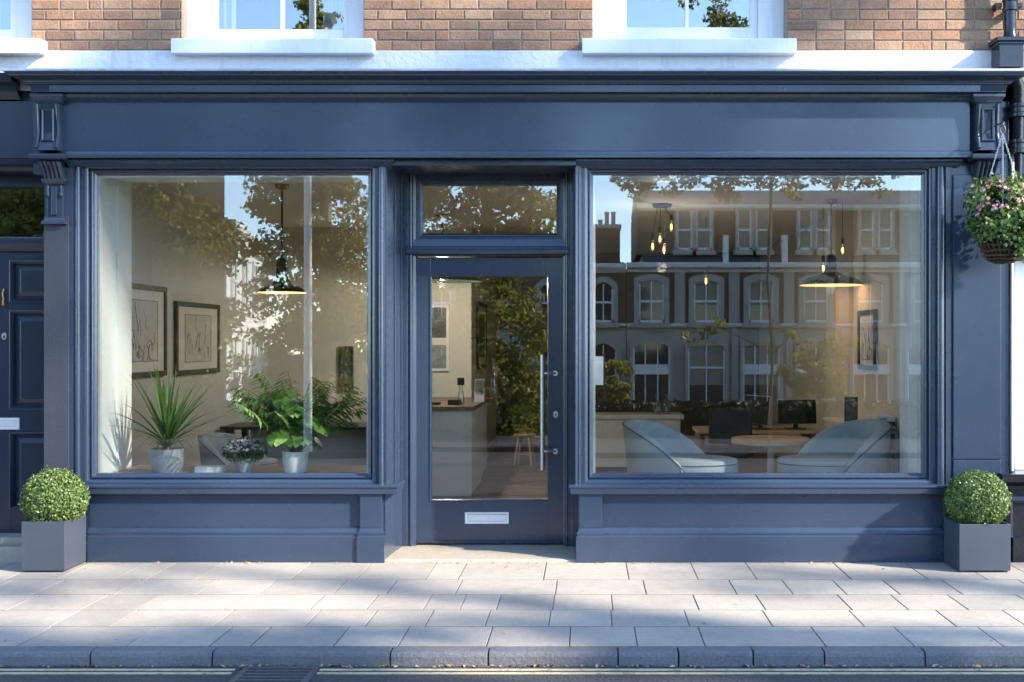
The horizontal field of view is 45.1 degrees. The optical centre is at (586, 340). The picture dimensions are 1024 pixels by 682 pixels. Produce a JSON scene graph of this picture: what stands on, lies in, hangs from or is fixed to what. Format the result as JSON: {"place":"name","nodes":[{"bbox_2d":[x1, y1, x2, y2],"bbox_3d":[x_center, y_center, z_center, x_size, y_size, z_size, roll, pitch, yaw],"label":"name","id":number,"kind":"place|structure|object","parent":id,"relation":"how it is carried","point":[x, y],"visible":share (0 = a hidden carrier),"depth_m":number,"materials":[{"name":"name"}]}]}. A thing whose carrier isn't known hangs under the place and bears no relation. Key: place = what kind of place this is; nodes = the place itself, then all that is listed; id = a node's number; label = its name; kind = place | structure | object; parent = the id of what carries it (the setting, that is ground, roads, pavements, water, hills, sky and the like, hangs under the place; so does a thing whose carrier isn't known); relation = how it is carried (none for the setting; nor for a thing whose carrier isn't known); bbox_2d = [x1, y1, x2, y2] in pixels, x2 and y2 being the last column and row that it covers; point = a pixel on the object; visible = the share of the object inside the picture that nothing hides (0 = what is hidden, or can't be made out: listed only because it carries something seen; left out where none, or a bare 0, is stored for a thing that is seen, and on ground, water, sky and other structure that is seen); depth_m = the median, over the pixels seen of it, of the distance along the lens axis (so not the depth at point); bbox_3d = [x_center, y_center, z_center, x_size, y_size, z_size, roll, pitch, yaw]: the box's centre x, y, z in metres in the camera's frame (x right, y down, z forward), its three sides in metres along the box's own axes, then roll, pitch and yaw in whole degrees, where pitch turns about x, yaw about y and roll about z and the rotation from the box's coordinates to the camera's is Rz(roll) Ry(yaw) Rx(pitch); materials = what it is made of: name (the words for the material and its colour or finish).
{"place":"outdoors","nodes":[
{"label":"outdoors","id":0,"kind":"place"},
{"bbox_2d":[194,465,225,472],"bbox_3d":[-2.875,0.982,9.400,0.209,0.049,0.120,0,0,0],"label":"white box","id":1,"kind":"object","parent":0,"point":[210,469],"visible":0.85,"depth_m":9.34,"materials":[{"name":"plastic"}]},
{"bbox_2d":[448,399,461,404],"bbox_3d":[-1.359,0.629,12.690,0.137,0.053,0.140,0,0,0],"label":"card terminal","id":2,"kind":"object","parent":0,"point":[454,402],"visible":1,"depth_m":12.62,"materials":[{"name":"black plastic"}]},
{"bbox_2d":[0,560,1023,646],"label":"pavement","id":3,"kind":"structure","parent":0,"point":[135,604],"depth_m":7.51,"materials":[{"name":"grey stone"}]},
{"bbox_2d":[18,467,90,571],"bbox_3d":[-3.788,1.248,8.755,0.482,0.735,0.492,0,0,0],"label":"potted topiary","id":4,"kind":"object","parent":3,"relation":"on","point":[53,539],"visible":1,"depth_m":8.60,"materials":[{"name":"plant"}]},
{"bbox_2d":[0,561,1023,670],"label":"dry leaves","id":5,"kind":"object","parent":3,"relation":"on","point":[637,665],"visible":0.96,"depth_m":6.39,"materials":[{"name":"brown plant"}]},
{"bbox_2d":[80,563,1018,665],"bbox_3d":[0.000,1.718,7.803,26.000,0.194,2.594,0,0,0],"label":"pavement bedding","id":6,"kind":"object","parent":3,"relation":"in","point":[570,627],"visible":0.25,"depth_m":7.27,"materials":[{"name":"grey concrete"}]},
{"bbox_2d":[943,468,1011,571],"bbox_3d":[2.786,1.259,8.763,0.488,0.712,0.478,0,0,0],"label":"potted topiary","id":7,"kind":"object","parent":3,"relation":"on","point":[979,539],"visible":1,"depth_m":8.58,"materials":[{"name":"plant"}]},
{"bbox_2d":[0,666,1023,681],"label":"road","id":8,"kind":"structure","parent":0,"point":[533,677],"depth_m":6.21,"materials":[{"name":"grey asphalt"}]},
{"bbox_2d":[229,666,318,681],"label":"drain grate","id":9,"kind":"object","parent":8,"relation":"in","point":[275,674],"visible":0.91,"depth_m":6.22,"materials":[{"name":"metal"}]},
{"bbox_2d":[0,669,1023,673],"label":"road marking","id":10,"kind":"object","parent":8,"relation":"on","point":[533,670],"visible":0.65,"depth_m":6.29,"materials":[{"name":"paint"}]},
{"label":"ground","id":11,"kind":"structure","parent":0,"visible":0},
{"bbox_2d":[0,647,1023,665],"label":"kerb","id":12,"kind":"structure","parent":11,"relation":"on","point":[512,656],"depth_m":6.40,"materials":[{"name":"stone"}]},
{"bbox_3d":[-0.300,1.654,14.000,9.400,0.122,9.400,0,0,0],"label":"floor base","id":13,"kind":"object","parent":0,"visible":0},
{"bbox_2d":[0,0,1023,90],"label":"brick building","id":14,"kind":"structure","parent":13,"relation":"on","point":[498,33],"depth_m":9.03,"materials":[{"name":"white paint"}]},
{"bbox_2d":[0,0,31,37],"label":"window","id":15,"kind":"structure","parent":14,"relation":"in","point":[15,15],"depth_m":9.19,"materials":[{"name":"white paint"}]},
{"bbox_2d":[0,73,44,562],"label":"neighbouring entrance","id":16,"kind":"object","parent":14,"relation":"attached to","point":[22,200],"visible":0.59,"depth_m":9.34,"materials":[{"name":"blue paint"}]},
{"bbox_2d":[0,252,43,532],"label":"door","id":17,"kind":"structure","parent":16,"relation":"in","point":[21,273],"depth_m":9.34,"materials":[{"name":"blue paint"}]},
{"bbox_2d":[187,0,362,37],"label":"window","id":18,"kind":"structure","parent":14,"relation":"in","point":[205,18],"depth_m":9.24,"materials":[{"name":"white paint"}]},
{"bbox_2d":[2,68,1023,562],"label":"shopfront","id":19,"kind":"object","parent":14,"relation":"attached to","point":[936,132],"visible":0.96,"depth_m":8.99,"materials":[{"name":"blue paint"}]},
{"bbox_2d":[75,167,382,483],"bbox_3d":[-2.615,-0.113,9.064,2.263,2.401,0.151,0,0,0],"label":"window","id":20,"kind":"structure","parent":19,"relation":"in","point":[88,180],"depth_m":9.05,"materials":[{"name":"blue paint"}]},
{"bbox_2d":[113,465,366,472],"bbox_3d":[-2.615,1.030,9.571,2.030,0.045,0.858,0,0,0],"label":"window ledge","id":21,"kind":"object","parent":19,"relation":"attached to","point":[280,469],"depth_m":9.64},
{"bbox_2d":[113,364,225,472],"bbox_3d":[-3.215,0.585,9.396,0.929,0.842,0.793,0,0,-11],"label":"spiky plant","id":22,"kind":"object","parent":21,"relation":"on","point":[167,458],"visible":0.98,"depth_m":9.32,"materials":[{"name":"green plant"}]},
{"bbox_2d":[222,436,267,472],"bbox_3d":[-2.603,0.866,9.381,0.348,0.281,0.292,0,0,0],"label":"flowering pot plant","id":23,"kind":"object","parent":21,"relation":"on","point":[242,453],"visible":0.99,"depth_m":9.31,"materials":[{"name":"green plant"}]},
{"bbox_2d":[225,371,366,472],"bbox_3d":[-2.219,0.615,9.460,1.155,0.782,0.930,0,0,-21],"label":"leafy plant","id":24,"kind":"object","parent":21,"relation":"on","point":[294,421],"visible":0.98,"depth_m":9.26,"materials":[{"name":"green plant"}]},
{"bbox_2d":[417,258,562,543],"bbox_3d":[-0.752,0.463,9.532,1.139,2.222,0.136,0,0,0],"label":"door","id":25,"kind":"structure","parent":19,"relation":"in","point":[439,521],"depth_m":9.55,"materials":[{"name":"blue paint"}]},
{"bbox_2d":[85,178,945,551],"bbox_3d":[-0.527,0.115,9.460,6.855,2.900,0.640,0,0,0],"label":"window reveal","id":26,"kind":"object","parent":19,"relation":"attached to","point":[117,302],"depth_m":9.48,"materials":[{"name":"white paint"}]},
{"bbox_2d":[595,356,602,384],"bbox_3d":[0.088,0.220,9.104,0.072,0.212,0.002,0,0,0],"label":"paper notice","id":27,"kind":"object","parent":19,"relation":"attached to","point":[598,370],"visible":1,"depth_m":9.10,"materials":[{"name":"white paper"}]},
{"bbox_2d":[578,167,950,483],"bbox_3d":[1.298,-0.113,9.061,2.732,2.401,0.159,0,0,0],"label":"window","id":28,"kind":"structure","parent":19,"relation":"in","point":[933,183],"depth_m":9.03,"materials":[{"name":"blue paint"}]},
{"bbox_2d":[961,121,1023,263],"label":"hanging basket","id":29,"kind":"object","parent":19,"relation":"hanging from","point":[995,223],"visible":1,"depth_m":8.54,"materials":[{"name":"wicker"}]},
{"bbox_2d":[141,158,894,251],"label":"ceiling","id":30,"kind":"structure","parent":14,"relation":"attached to","point":[734,216],"depth_m":12.30,"materials":[{"name":"paint"}]},
{"bbox_2d":[257,184,305,293],"bbox_3d":[-2.601,-0.873,10.500,0.408,0.924,0.408,0,0,0],"label":"pendant lamp","id":31,"kind":"object","parent":30,"relation":"hanging from","point":[281,284],"visible":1,"depth_m":10.46,"materials":[{"name":"black metal"}]},
{"bbox_2d":[432,214,481,282],"bbox_3d":[-1.530,-0.983,13.000,0.848,0.705,0.848,0,0,0],"label":"pendant lamp","id":32,"kind":"object","parent":30,"relation":"hanging from","point":[455,279],"visible":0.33,"depth_m":12.99,"materials":[{"name":"black metal"}]},
{"bbox_2d":[650,203,673,253],"bbox_3d":[0.750,-1.098,12.064,0.199,0.474,0.426,0,0,13],"label":"bulb cluster lamp","id":33,"kind":"object","parent":30,"relation":"hanging from","point":[662,205],"visible":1,"depth_m":12.00,"materials":[{"name":"yellow glass"}]},
{"bbox_2d":[821,207,825,271],"bbox_3d":[2.367,-1.006,12.300,0.056,0.657,0.056,0,0,0],"label":"bulb lamp","id":34,"kind":"object","parent":30,"relation":"hanging from","point":[823,260],"visible":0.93,"depth_m":12.30,"materials":[{"name":"yellow glass"}]},
{"bbox_2d":[800,199,862,286],"bbox_3d":[2.307,-0.930,11.600,0.588,0.811,0.588,0,0,0],"label":"pendant lamp","id":35,"kind":"object","parent":30,"relation":"hanging from","point":[831,276],"visible":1,"depth_m":11.54,"materials":[{"name":"black metal"}]},
{"bbox_2d":[840,201,845,254],"bbox_3d":[2.435,-1.075,11.700,0.056,0.521,0.056,0,0,0],"label":"bulb lamp","id":36,"kind":"object","parent":30,"relation":"hanging from","point":[842,239],"visible":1,"depth_m":11.70,"materials":[{"name":"yellow glass"}]},
{"bbox_2d":[593,0,783,37],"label":"window","id":37,"kind":"structure","parent":14,"relation":"in","point":[609,16],"depth_m":9.24,"materials":[{"name":"white paint"}]},
{"bbox_2d":[988,0,1023,183],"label":"drainpipe","id":38,"kind":"object","parent":14,"relation":"attached to","point":[1006,49],"visible":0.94,"depth_m":8.91,"materials":[{"name":"black metal"}]},
{"bbox_2d":[998,87,1023,561],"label":"neighbouring shop window","id":39,"kind":"structure","parent":14,"relation":"attached to","point":[1013,478],"depth_m":9.07,"materials":[{"name":"white paint"}]},
{"bbox_2d":[432,445,778,498],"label":"shop floor","id":40,"kind":"structure","parent":13,"relation":"on","point":[503,477],"depth_m":14.65,"materials":[{"name":"brown wood"}]},
{"bbox_2d":[132,182,268,466],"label":"wall","id":41,"kind":"structure","parent":40,"relation":"on","point":[185,249],"depth_m":12.07,"materials":[{"name":"beige paint"}]},
{"bbox_2d":[132,283,166,377],"bbox_3d":[-3.731,-0.085,10.380,0.032,0.780,1.040,0,0,0],"label":"framed picture","id":42,"kind":"object","parent":41,"relation":"attached to","point":[149,326],"visible":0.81,"depth_m":10.48,"materials":[{"name":"white paper"}]},
{"bbox_2d":[174,301,219,375],"bbox_3d":[-3.731,-0.025,11.815,0.032,0.680,1.310,0,0,0],"label":"framed picture","id":43,"kind":"object","parent":41,"relation":"attached to","point":[196,338],"visible":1,"depth_m":11.76,"materials":[{"name":"white paper"}]},
{"bbox_2d":[198,432,278,464],"bbox_3d":[-3.190,1.209,11.296,0.750,0.713,0.693,0,0,20],"label":"armchair","id":44,"kind":"object","parent":40,"relation":"on","point":[211,445],"visible":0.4,"depth_m":11.13,"materials":[{"name":"grey fabric"}]},
{"bbox_2d":[220,422,366,464],"bbox_3d":[-2.875,1.215,12.750,1.650,0.700,0.700,0,0,0],"label":"desk","id":45,"kind":"object","parent":40,"relation":"on","point":[347,447],"visible":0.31,"depth_m":12.98,"materials":[{"name":"black plastic"}]},
{"bbox_2d":[269,228,495,444],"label":"counter wall","id":46,"kind":"structure","parent":40,"relation":"on","point":[317,323],"depth_m":14.50,"materials":[{"name":"beige paint"}]},
{"bbox_2d":[338,346,353,390],"bbox_3d":[-2.833,0.328,14.479,0.172,0.531,0.038,0,0,0],"label":"framed picture","id":47,"kind":"object","parent":46,"relation":"attached to","point":[345,368],"visible":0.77,"depth_m":14.47},
{"bbox_2d":[432,305,448,370],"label":"framed photographs","id":48,"kind":"object","parent":46,"relation":"attached to","point":[440,337],"visible":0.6,"depth_m":14.47,"materials":[{"name":"white paper"}]},
{"bbox_2d":[476,301,486,368],"bbox_3d":[-1.341,-0.070,15.750,0.032,0.830,1.300,0,0,0],"label":"framed picture","id":49,"kind":"object","parent":46,"relation":"attached to","point":[481,335],"visible":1,"depth_m":15.67,"materials":[{"name":"black paper"}]},
{"bbox_2d":[432,397,489,495],"bbox_3d":[-1.650,1.110,13.375,1.040,0.906,2.090,0,0,0],"label":"reception counter","id":50,"kind":"object","parent":40,"relation":"on","point":[459,449],"visible":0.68,"depth_m":12.37,"materials":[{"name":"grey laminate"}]},
{"bbox_2d":[457,378,464,404],"bbox_3d":[-1.287,0.516,12.600,0.074,0.280,0.072,0,0,0],"label":"water carafe","id":51,"kind":"object","parent":50,"relation":"on","point":[460,381],"visible":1,"depth_m":12.56,"materials":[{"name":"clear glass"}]},
{"bbox_2d":[474,379,484,401],"bbox_3d":[-1.155,0.536,13.270,0.105,0.242,0.140,0,0,0],"label":"card stand","id":52,"kind":"object","parent":50,"relation":"on","point":[479,390],"visible":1,"depth_m":13.24,"materials":[{"name":"clear plastic"}]},
{"bbox_2d":[490,357,496,398],"bbox_3d":[-1.055,0.421,13.950,0.084,0.470,0.084,0,0,0],"label":"glass bottle","id":53,"kind":"object","parent":50,"relation":"on","point":[491,379],"visible":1,"depth_m":13.97,"materials":[{"name":"clear glass"}]},
{"bbox_2d":[513,433,536,465],"bbox_3d":[-0.780,1.365,15.500,0.277,0.405,0.277,0,0,9],"label":"wooden stool","id":54,"kind":"object","parent":40,"relation":"on","point":[520,435],"visible":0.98,"depth_m":15.43,"materials":[{"name":"brown wood"}]},
{"bbox_2d":[511,399,537,433],"bbox_3d":[-0.780,0.950,15.502,0.335,0.425,0.345,0,0,0],"label":"potted plant","id":55,"kind":"object","parent":54,"relation":"on","point":[524,427],"visible":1,"depth_m":15.44,"materials":[{"name":"green plant"}]},
{"bbox_2d":[487,436,735,455],"bbox_3d":[-0.969,1.495,16.881,2.832,0.140,7.319,0,0,45],"label":"skirting","id":56,"kind":"object","parent":40,"relation":"on","point":[500,440],"visible":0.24,"depth_m":18.48,"materials":[{"name":"white paint"}]},
{"bbox_2d":[496,252,759,435],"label":"back wall","id":57,"kind":"structure","parent":40,"relation":"on","point":[678,333],"depth_m":18.50,"materials":[{"name":"beige paint"}]},
{"bbox_2d":[703,269,708,284],"bbox_3d":[1.281,-0.965,13.200,0.056,0.740,0.056,0,0,0],"label":"bulb lamp","id":58,"kind":"object","parent":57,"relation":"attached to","point":[705,273],"visible":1,"depth_m":13.20,"materials":[{"name":"yellow glass"}]},
{"bbox_2d":[595,412,683,471],"bbox_3d":[0.445,1.222,14.950,1.430,0.685,0.540,0,0,0],"label":"cabinet","id":59,"kind":"object","parent":40,"relation":"on","point":[610,455],"visible":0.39,"depth_m":14.70,"materials":[{"name":"beige laminate"}]},
{"bbox_2d":[652,394,660,413],"bbox_3d":[0.842,0.759,14.800,0.104,0.240,0.102,0,0,0],"label":"glass bottle","id":60,"kind":"object","parent":59,"relation":"on","point":[659,406],"visible":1,"depth_m":14.82,"materials":[{"name":"clear glass"}]},
{"bbox_2d":[662,394,670,413],"bbox_3d":[0.967,0.759,14.860,0.104,0.240,0.102,0,0,0],"label":"glass bottle","id":61,"kind":"object","parent":59,"relation":"on","point":[669,406],"visible":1,"depth_m":14.88,"materials":[{"name":"clear glass"}]},
{"bbox_2d":[622,419,738,472],"bbox_3d":[0.765,1.108,10.045,0.962,0.914,0.889,0,0,21],"label":"armchair","id":62,"kind":"object","parent":40,"relation":"on","point":[653,447],"visible":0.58,"depth_m":9.82,"materials":[{"name":"blue fabric"}]},
{"bbox_2d":[703,408,753,460],"bbox_3d":[1.350,1.115,12.001,0.530,0.899,0.555,0,0,20],"label":"office chair","id":63,"kind":"object","parent":40,"relation":"on","point":[726,425],"visible":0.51,"depth_m":12.18,"materials":[{"name":"black plastic"}]},
{"bbox_2d":[692,426,818,449],"bbox_3d":[1.775,1.245,13.060,1.250,0.640,0.680,0,0,0],"label":"desk","id":64,"kind":"object","parent":40,"relation":"on","point":[702,431],"visible":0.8,"depth_m":12.76,"materials":[{"name":"brown wood"}]},
{"bbox_2d":[745,395,772,429],"bbox_3d":[1.825,0.746,12.876,0.161,0.354,0.400,0,0,-32],"label":"monitor","id":65,"kind":"object","parent":64,"relation":"on","point":[759,406],"visible":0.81,"depth_m":12.80,"materials":[{"name":"grey plastic"}]},
{"bbox_2d":[777,399,816,429],"bbox_3d":[2.189,0.766,12.900,0.420,0.315,0.160,0,0,-6],"label":"monitor","id":66,"kind":"object","parent":64,"relation":"on","point":[795,412],"visible":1,"depth_m":12.84,"materials":[{"name":"grey plastic"}]},
{"bbox_2d":[731,435,809,472],"bbox_3d":[1.655,1.218,11.060,0.704,0.695,0.704,0,0,0],"label":"round table","id":67,"kind":"object","parent":40,"relation":"on","point":[770,442],"visible":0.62,"depth_m":10.88,"materials":[{"name":"brown wood"}]},
{"bbox_2d":[760,182,899,472],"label":"wall","id":68,"kind":"structure","parent":40,"relation":"on","point":[808,342],"depth_m":12.06,"materials":[{"name":"beige paint"}]},
{"bbox_2d":[857,309,877,370],"bbox_3d":[2.581,-0.010,11.320,0.032,0.550,0.680,0,0,0],"label":"framed picture","id":69,"kind":"object","parent":68,"relation":"attached to","point":[867,339],"visible":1,"depth_m":11.27,"materials":[{"name":"white paper"}]},
{"bbox_2d":[776,419,892,472],"bbox_3d":[2.013,1.108,10.045,0.962,0.914,0.889,0,0,-21],"label":"armchair","id":70,"kind":"object","parent":40,"relation":"on","point":[858,446],"visible":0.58,"depth_m":9.88,"materials":[{"name":"blue fabric"}]},
{"bbox_2d":[822,417,897,472],"bbox_3d":[2.449,1.153,11.125,0.298,0.825,1.750,0,0,0],"label":"shelf unit","id":71,"kind":"object","parent":40,"relation":"on","point":[893,440],"visible":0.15,"depth_m":10.30,"materials":[{"name":"white paint"}]},
{"bbox_2d":[844,397,857,421],"bbox_3d":[2.439,0.630,11.348,0.120,0.229,0.045,0,0,15],"label":"photo frame","id":72,"kind":"object","parent":71,"relation":"on","point":[850,408],"visible":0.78,"depth_m":11.34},
{"bbox_2d":[867,414,897,428],"bbox_3d":[2.505,0.684,10.410,0.170,0.108,0.420,0,0,0],"label":"printer","id":73,"kind":"object","parent":71,"relation":"on","point":[888,418],"visible":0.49,"depth_m":10.30,"materials":[{"name":"white plastic"}]},
{"bbox_2d":[888,449,892,472],"bbox_3d":[2.547,1.069,10.438,0.040,0.308,0.283,0,0,0],"label":"ring binder","id":74,"kind":"object","parent":71,"relation":"on","point":[890,464],"visible":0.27,"depth_m":10.30,"materials":[{"name":"white plastic"}]}
]}

